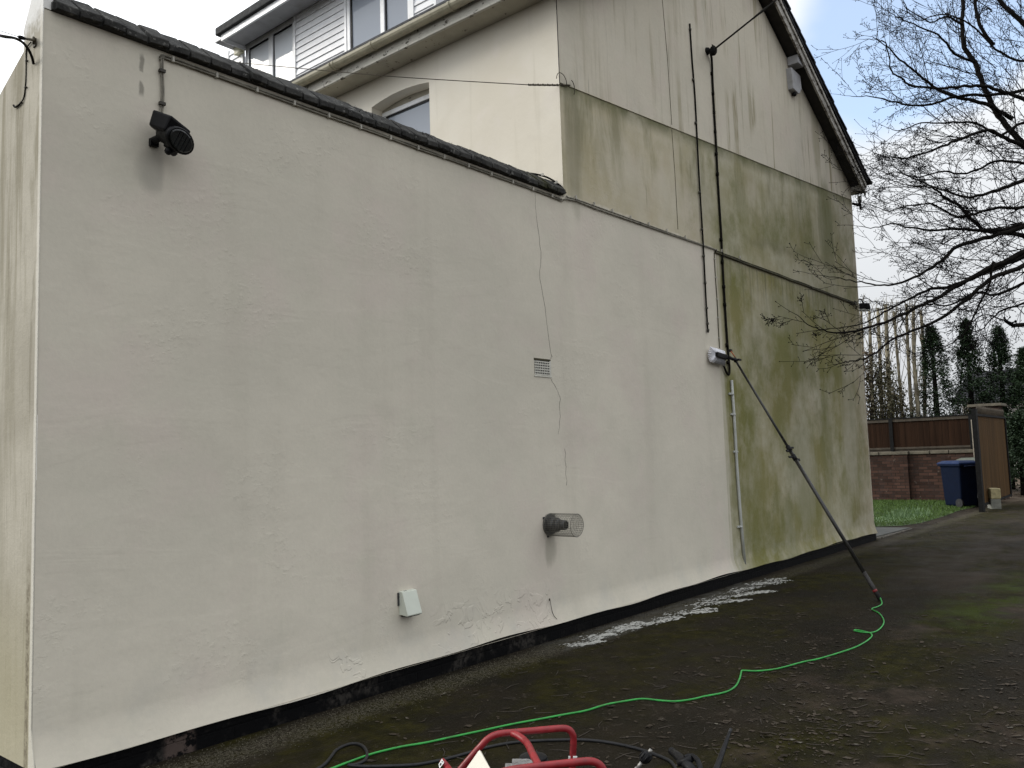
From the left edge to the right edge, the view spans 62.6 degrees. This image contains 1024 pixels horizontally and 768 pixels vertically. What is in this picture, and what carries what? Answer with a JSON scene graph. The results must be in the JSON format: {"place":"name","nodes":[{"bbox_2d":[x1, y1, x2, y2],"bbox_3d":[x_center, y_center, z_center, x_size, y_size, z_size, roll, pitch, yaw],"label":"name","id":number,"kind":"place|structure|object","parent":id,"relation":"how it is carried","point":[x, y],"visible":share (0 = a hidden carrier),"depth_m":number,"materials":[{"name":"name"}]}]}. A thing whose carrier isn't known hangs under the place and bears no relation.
{"place":"outdoors","nodes":[
{"label":"outdoors","id":0,"kind":"place"},
{"bbox_2d":[0,0,1023,470],"label":"sky","id":1,"kind":"structure","parent":0,"point":[823,24],"materials":[{"name":"white"}]},
{"bbox_2d":[32,477,1023,767],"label":"driveway","id":2,"kind":"structure","parent":0,"point":[950,571],"depth_m":5.30,"materials":[{"name":"black asphalt"}]},
{"bbox_2d":[146,601,712,767],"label":"grit","id":3,"kind":"object","parent":2,"relation":"on","point":[421,691],"visible":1,"depth_m":5.27,"materials":[{"name":"grey gravel"}]},
{"bbox_2d":[0,0,877,767],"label":"house","id":4,"kind":"structure","parent":2,"relation":"on","point":[286,416],"depth_m":5.76,"materials":[{"name":"paint"}]},
{"bbox_2d":[13,42,31,107],"bbox_3d":[-2.443,-1.536,4.199,0.208,0.284,0.015,-6,-7,40],"label":"cable","id":5,"kind":"object","parent":4,"relation":"attached to","point":[25,88],"visible":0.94,"depth_m":4.18,"materials":[{"name":"black rubber"}]},
{"bbox_2d":[18,35,36,47],"bbox_3d":[-2.298,-1.640,4.007,0.032,0.125,0.271,0,-5,-16],"label":"cable bracket","id":6,"kind":"object","parent":4,"relation":"attached to","point":[33,39],"visible":1,"depth_m":4.06,"materials":[{"name":"metal"}]},
{"bbox_2d":[0,34,34,64],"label":"cable","id":7,"kind":"object","parent":6,"relation":"attached to","point":[23,43],"visible":0.99,"depth_m":3.95,"materials":[{"name":"black rubber"}]},
{"bbox_2d":[158,56,165,112],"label":"cable","id":8,"kind":"object","parent":4,"relation":"attached to","point":[162,71],"visible":0.64,"depth_m":4.52,"materials":[{"name":"grey plastic"}]},
{"bbox_2d":[149,110,193,155],"bbox_3d":[-1.807,-1.306,4.437,0.218,0.224,0.195,-4,-5,22],"label":"flood lamp","id":9,"kind":"object","parent":4,"relation":"attached to","point":[173,136],"visible":1,"depth_m":4.37,"materials":[{"name":"black plastic"}]},
{"bbox_2d":[233,47,244,55],"bbox_3d":[-3.478,-4.274,10.697,0.160,0.178,0.093,-6,-7,40],"label":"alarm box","id":10,"kind":"object","parent":4,"relation":"attached to","point":[237,51],"visible":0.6,"depth_m":10.67,"materials":[{"name":"plastic"}]},
{"bbox_2d":[246,18,293,80],"bbox_3d":[-2.960,-3.929,10.359,1.060,0.870,0.054,-6,-7,40],"label":"dormer window","id":11,"kind":"structure","parent":4,"relation":"in","point":[275,47],"depth_m":10.30,"materials":[{"name":"glass"}]},
{"bbox_2d":[159,54,562,201],"bbox_3d":[-0.726,-1.677,5.910,0.020,0.043,3.634,-6,-7,40],"label":"cable","id":12,"kind":"object","parent":4,"relation":"attached to","point":[172,59],"visible":1,"depth_m":5.44,"materials":[{"name":"plastic"}]},
{"bbox_2d":[346,0,410,50],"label":"dormer window","id":13,"kind":"structure","parent":4,"relation":"in","point":[366,19],"depth_m":9.11,"materials":[{"name":"glass"}]},
{"bbox_2d":[382,94,429,133],"bbox_3d":[-1.046,-2.393,8.862,0.877,1.185,0.050,-6,-7,40],"label":"window","id":14,"kind":"structure","parent":4,"relation":"in","point":[415,114],"depth_m":8.86,"materials":[{"name":"glass"}]},
{"bbox_2d":[241,62,574,93],"bbox_3d":[-1.428,-2.978,7.908,3.990,1.036,0.452,-3,-5,16],"label":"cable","id":15,"kind":"object","parent":4,"relation":"attached to","point":[533,84],"visible":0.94,"depth_m":7.46,"materials":[{"name":"metal"}]},
{"bbox_2d":[397,589,421,616],"bbox_3d":[-0.672,1.440,5.535,0.084,0.165,0.142,-6,-7,40],"label":"vent cover","id":16,"kind":"object","parent":4,"relation":"attached to","point":[408,603],"visible":1,"depth_m":5.51,"materials":[{"name":"white plastic"}]},
{"bbox_2d":[534,358,551,377],"bbox_3d":[0.253,-0.132,6.908,0.006,0.152,0.228,-6,-7,40],"label":"air vent","id":17,"kind":"object","parent":4,"relation":"attached to","point":[542,367],"visible":1,"depth_m":6.91,"materials":[{"name":"grey plastic"}]},
{"bbox_2d":[532,173,562,187],"bbox_3d":[0.300,-1.742,7.303,0.351,0.176,0.052,0,-5,-17],"label":"cable","id":18,"kind":"object","parent":4,"relation":"attached to","point":[549,178],"visible":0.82,"depth_m":7.32,"materials":[{"name":"plastic"}]},
{"bbox_2d":[543,513,583,536],"bbox_3d":[0.408,1.129,6.724,0.275,0.193,0.186,-6,-7,40],"label":"boiler flue","id":19,"kind":"object","parent":4,"relation":"attached to","point":[553,524],"visible":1,"depth_m":6.71,"materials":[{"name":"metal"}]},
{"bbox_2d":[689,23,708,332],"bbox_3d":[2.075,-2.312,9.353,0.028,3.514,0.074,-6,-7,40],"label":"cable","id":20,"kind":"object","parent":4,"relation":"attached to","point":[703,255],"visible":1,"depth_m":9.35,"materials":[{"name":"black rubber"}]},
{"bbox_2d":[563,195,857,303],"bbox_3d":[2.943,-1.462,10.297,0.030,0.094,7.790,-6,-7,40],"label":"cable","id":21,"kind":"object","parent":4,"relation":"attached to","point":[648,225],"visible":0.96,"depth_m":9.41,"materials":[{"name":"plastic"}]},
{"bbox_2d":[705,44,716,55],"bbox_3d":[2.304,-3.807,9.547,0.145,0.288,0.580,-2,-5,0],"label":"insulator","id":22,"kind":"object","parent":4,"relation":"attached to","point":[712,50],"visible":0.99,"depth_m":9.73,"materials":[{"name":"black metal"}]},
{"bbox_2d":[715,0,776,48],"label":"overhead line","id":23,"kind":"object","parent":22,"relation":"attached to","point":[750,20],"visible":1,"depth_m":9.45,"materials":[{"name":"black rubber"}]},
{"bbox_2d":[714,253,719,347],"bbox_3d":[2.309,-0.944,9.475,0.016,1.088,0.024,-6,-7,40],"label":"cable","id":24,"kind":"object","parent":4,"relation":"attached to","point":[717,301],"visible":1,"depth_m":9.47,"materials":[{"name":"plastic"}]},
{"bbox_2d":[710,54,730,375],"bbox_3d":[2.371,-1.968,9.646,0.064,3.764,0.172,-6,-7,40],"label":"service cable","id":25,"kind":"object","parent":4,"relation":"attached to","point":[720,238],"visible":0.97,"depth_m":9.69,"materials":[{"name":"black rubber"}]},
{"bbox_2d":[728,380,745,563],"bbox_3d":[2.539,0.988,9.493,0.042,2.073,0.160,-6,-7,40],"label":"conduit","id":26,"kind":"object","parent":4,"relation":"attached to","point":[740,526],"visible":1,"depth_m":9.48,"materials":[{"name":"plastic"}]},
{"bbox_2d":[786,67,801,96],"bbox_3d":[3.963,-4.209,11.829,0.085,0.361,0.358,-6,-7,40],"label":"alarm box","id":27,"kind":"object","parent":4,"relation":"attached to","point":[794,82],"visible":1,"depth_m":11.73,"materials":[{"name":"grey plastic"}]},
{"bbox_2d":[852,196,861,209],"bbox_3d":[5.578,-2.925,13.593,0.315,0.222,0.072,-2,-5,-1],"label":"antenna","id":28,"kind":"object","parent":4,"relation":"attached to","point":[860,197],"visible":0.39,"depth_m":13.58,"materials":[{"name":"black metal"}]},
{"bbox_2d":[859,298,870,311],"bbox_3d":[5.695,-1.277,13.555,0.267,0.225,0.117,-2,-5,0],"label":"flood lamp","id":29,"kind":"object","parent":4,"relation":"attached to","point":[868,305],"visible":0.47,"depth_m":13.50,"materials":[{"name":"black plastic"}]},
{"bbox_2d":[317,738,676,767],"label":"pressure hose","id":30,"kind":"object","parent":2,"relation":"on","point":[364,760],"visible":0.94,"depth_m":4.14,"materials":[{"name":"black rubber"}]},
{"bbox_2d":[439,725,606,767],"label":"pressure washer","id":31,"kind":"object","parent":2,"relation":"on","point":[531,757],"visible":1,"depth_m":2.98,"materials":[{"name":"metal"}]},
{"bbox_2d":[635,748,652,767],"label":"hose connector","id":32,"kind":"object","parent":31,"relation":"attached to","point":[645,757],"visible":1,"depth_m":2.89,"materials":[{"name":"black plastic"}]},
{"bbox_2d":[331,597,884,767],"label":"garden hose","id":33,"kind":"object","parent":2,"relation":"on","point":[491,728],"visible":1,"depth_m":4.91,"materials":[{"name":"rubber"}]},
{"bbox_2d":[563,578,791,646],"bbox_3d":[1.806,2.090,7.929,0.528,0.001,4.088,-6,-7,40],"label":"dried foam","id":34,"kind":"object","parent":2,"relation":"on","point":[619,629],"visible":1,"depth_m":7.56,"materials":[{"name":"white"}]},
{"bbox_2d":[668,747,702,767],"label":"spray gun","id":35,"kind":"object","parent":2,"relation":"on","point":[685,760],"visible":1,"depth_m":2.98,"materials":[{"name":"black plastic"}]},
{"bbox_2d":[367,499,1023,767],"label":"leaf litter","id":36,"kind":"object","parent":2,"relation":"on","point":[810,719],"visible":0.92,"depth_m":4.60,"materials":[{"name":"brown plant"}]},
{"bbox_2d":[713,728,731,767],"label":"lance","id":37,"kind":"object","parent":2,"relation":"on","point":[718,762],"visible":1,"depth_m":2.60,"materials":[{"name":"black plastic"}]},
{"bbox_2d":[425,609,1023,767],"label":"twig litter","id":38,"kind":"object","parent":2,"relation":"on","point":[746,719],"visible":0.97,"depth_m":4.44,"materials":[{"name":"brown wood"}]},
{"bbox_2d":[708,346,881,600],"bbox_3d":[2.941,0.824,8.700,1.657,2.589,0.508,-6,-7,40],"label":"water fed pole","id":39,"kind":"object","parent":2,"relation":"on","point":[718,356],"visible":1,"depth_m":8.67,"materials":[{"name":"black plastic"}]},
{"bbox_2d":[860,294,864,356],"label":"pollard tree","id":40,"kind":"object","parent":2,"relation":"on","point":[861,325],"visible":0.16,"depth_m":27.75,"materials":[{"name":"beige plant"}]},
{"bbox_2d":[862,341,876,418],"bbox_3d":[11.274,1.028,26.681,0.771,4.841,2.659,-6,-7,40],"label":"shrub","id":41,"kind":"object","parent":2,"relation":"on","point":[864,368],"visible":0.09,"depth_m":26.44,"materials":[{"name":"green plant"}]},
{"bbox_2d":[862,298,879,417],"bbox_3d":[11.638,0.313,27.007,0.773,6.248,0.649,-6,-7,40],"label":"pollard tree","id":42,"kind":"object","parent":2,"relation":"on","point":[869,336],"visible":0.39,"depth_m":27.17,"materials":[{"name":"beige plant"}]},
{"bbox_2d":[865,299,885,415],"bbox_3d":[11.635,0.321,26.785,0.918,6.194,0.566,-6,-7,40],"label":"pollard tree","id":43,"kind":"object","parent":2,"relation":"on","point":[877,320],"visible":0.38,"depth_m":26.82,"materials":[{"name":"beige plant"}]},
{"bbox_2d":[863,353,898,418],"bbox_3d":[11.422,1.215,25.802,0.844,4.302,2.778,-6,-7,40],"label":"shrub","id":44,"kind":"object","parent":2,"relation":"on","point":[880,391],"visible":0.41,"depth_m":25.82,"materials":[{"name":"green plant"}]},
{"bbox_2d":[877,297,895,409],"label":"pollard tree","id":45,"kind":"object","parent":2,"relation":"on","point":[886,327],"visible":0.41,"depth_m":26.28,"materials":[{"name":"beige plant"}]},
{"bbox_2d":[760,0,1023,403],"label":"bare tree","id":46,"kind":"object","parent":2,"relation":"on","point":[1015,228],"visible":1,"depth_m":10.99,"materials":[{"name":"brown plant"}]},
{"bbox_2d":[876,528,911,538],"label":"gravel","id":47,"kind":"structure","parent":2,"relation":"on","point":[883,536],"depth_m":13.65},
{"bbox_2d":[879,379,912,451],"bbox_3d":[11.513,1.564,25.022,0.677,3.469,2.229,-6,-7,40],"label":"shrub","id":48,"kind":"object","parent":2,"relation":"on","point":[892,402],"visible":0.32,"depth_m":24.98,"materials":[{"name":"green plant"}]},
{"bbox_2d":[888,303,909,417],"bbox_3d":[12.188,0.351,26.373,0.699,6.018,0.649,-6,-7,40],"label":"pollard tree","id":49,"kind":"object","parent":2,"relation":"on","point":[897,360],"visible":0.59,"depth_m":26.42,"materials":[{"name":"beige plant"}]},
{"bbox_2d":[889,294,915,416],"bbox_3d":[12.551,0.235,26.570,0.723,6.260,0.581,-6,-7,40],"label":"pollard tree","id":50,"kind":"object","parent":2,"relation":"on","point":[907,328],"visible":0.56,"depth_m":26.58,"materials":[{"name":"beige plant"}]},
{"bbox_2d":[899,296,925,416],"bbox_3d":[12.503,0.276,26.112,0.694,6.106,0.516,-6,-7,40],"label":"pollard tree","id":51,"kind":"object","parent":2,"relation":"on","point":[916,384],"visible":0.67,"depth_m":26.16,"materials":[{"name":"beige plant"}]},
{"bbox_2d":[869,449,973,500],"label":"boundary wall","id":52,"kind":"structure","parent":2,"relation":"on","point":[907,475],"depth_m":22.02,"materials":[{"name":"red brick"}]},
{"bbox_2d":[867,408,972,451],"bbox_3d":[8.380,1.471,23.972,8.619,1.044,0.120,-6,-7,40],"label":"fence","id":53,"kind":"object","parent":52,"relation":"on","point":[934,432],"visible":0.48,"depth_m":22.03,"materials":[{"name":"brown wood"}]},
{"bbox_2d":[915,303,936,416],"bbox_3d":[12.960,0.326,26.390,0.528,6.022,0.860,-1,-5,-13],"label":"pollard tree","id":54,"kind":"object","parent":2,"relation":"on","point":[920,335],"visible":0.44,"depth_m":26.47,"materials":[{"name":"beige plant"}]},
{"bbox_2d":[905,324,966,416],"bbox_3d":[13.223,0.697,26.078,2.855,5.211,3.634,-6,-7,40],"label":"conifer","id":55,"kind":"object","parent":2,"relation":"on","point":[942,371],"visible":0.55,"depth_m":26.10,"materials":[{"name":"green plant"}]},
{"bbox_2d":[957,457,977,497],"bbox_3d":[11.247,2.316,20.258,0.584,1.094,0.772,0,-5,-20],"label":"wheelie bin","id":56,"kind":"object","parent":2,"relation":"on","point":[971,458],"visible":0.09,"depth_m":20.30,"materials":[{"name":"plastic"}]},
{"bbox_2d":[971,420,974,456],"bbox_3d":[11.566,1.898,20.963,0.090,2.030,0.120,-6,-7,40],"label":"post","id":57,"kind":"object","parent":2,"relation":"on","point":[972,438],"visible":0.14,"depth_m":20.99,"materials":[{"name":"grey metal"}]},
{"bbox_2d":[938,314,1007,415],"bbox_3d":[14.145,0.515,25.856,2.479,5.475,3.256,-6,-7,40],"label":"conifer","id":58,"kind":"object","parent":2,"relation":"on","point":[970,363],"visible":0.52,"depth_m":25.92,"materials":[{"name":"green plant"}]},
{"bbox_2d":[956,324,1023,489],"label":"conifer","id":59,"kind":"object","parent":2,"relation":"on","point":[1003,355],"visible":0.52,"depth_m":25.82,"materials":[{"name":"green plant"}]},
{"bbox_2d":[971,406,1011,511],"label":"gate","id":60,"kind":"structure","parent":2,"relation":"on","point":[991,451],"depth_m":19.04,"materials":[{"name":"brown wood"}]},
{"bbox_2d":[987,499,1001,508],"bbox_3d":[10.543,2.617,18.408,0.200,0.220,0.340,-3,-5,17],"label":"stone block","id":61,"kind":"object","parent":2,"relation":"on","point":[995,504],"depth_m":18.25,"materials":[{"name":"grey stone"}]},
{"bbox_2d":[988,488,1000,498],"bbox_3d":[10.533,2.392,18.417,0.200,0.224,0.330,-3,-5,14],"label":"stone block","id":62,"kind":"object","parent":61,"relation":"on","point":[994,493],"depth_m":18.26,"materials":[{"name":"beige stone"}]},
{"bbox_2d":[998,346,1023,476],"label":"conifer","id":63,"kind":"object","parent":2,"relation":"on","point":[1018,380],"visible":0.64,"depth_m":25.06,"materials":[{"name":"green plant"}]},
{"bbox_2d":[1006,410,1023,494],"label":"hedge","id":64,"kind":"object","parent":2,"relation":"on","point":[1015,426],"visible":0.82,"depth_m":22.57,"materials":[{"name":"green plant"}]},
{"bbox_2d":[875,527,909,536],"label":"paving","id":65,"kind":"structure","parent":0,"point":[881,531],"depth_m":14.30,"materials":[{"name":"grey concrete"}]},
{"bbox_2d":[873,499,975,526],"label":"lawn","id":66,"kind":"structure","parent":0,"point":[914,509],"depth_m":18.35,"materials":[{"name":"plant"}]},
{"bbox_2d":[937,460,978,506],"bbox_3d":[10.288,2.283,19.299,0.574,1.054,0.772,0,-5,-15],"label":"wheelie bin","id":67,"kind":"object","parent":66,"relation":"on","point":[959,481],"visible":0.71,"depth_m":19.09,"materials":[{"name":"blue plastic"}]},
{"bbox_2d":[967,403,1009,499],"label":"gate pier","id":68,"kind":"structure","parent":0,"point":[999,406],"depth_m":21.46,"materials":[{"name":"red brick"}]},
{"bbox_2d":[954,368,1023,468],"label":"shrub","id":69,"kind":"object","parent":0,"point":[966,394],"visible":0.07,"depth_m":36.44,"materials":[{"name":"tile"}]}
]}

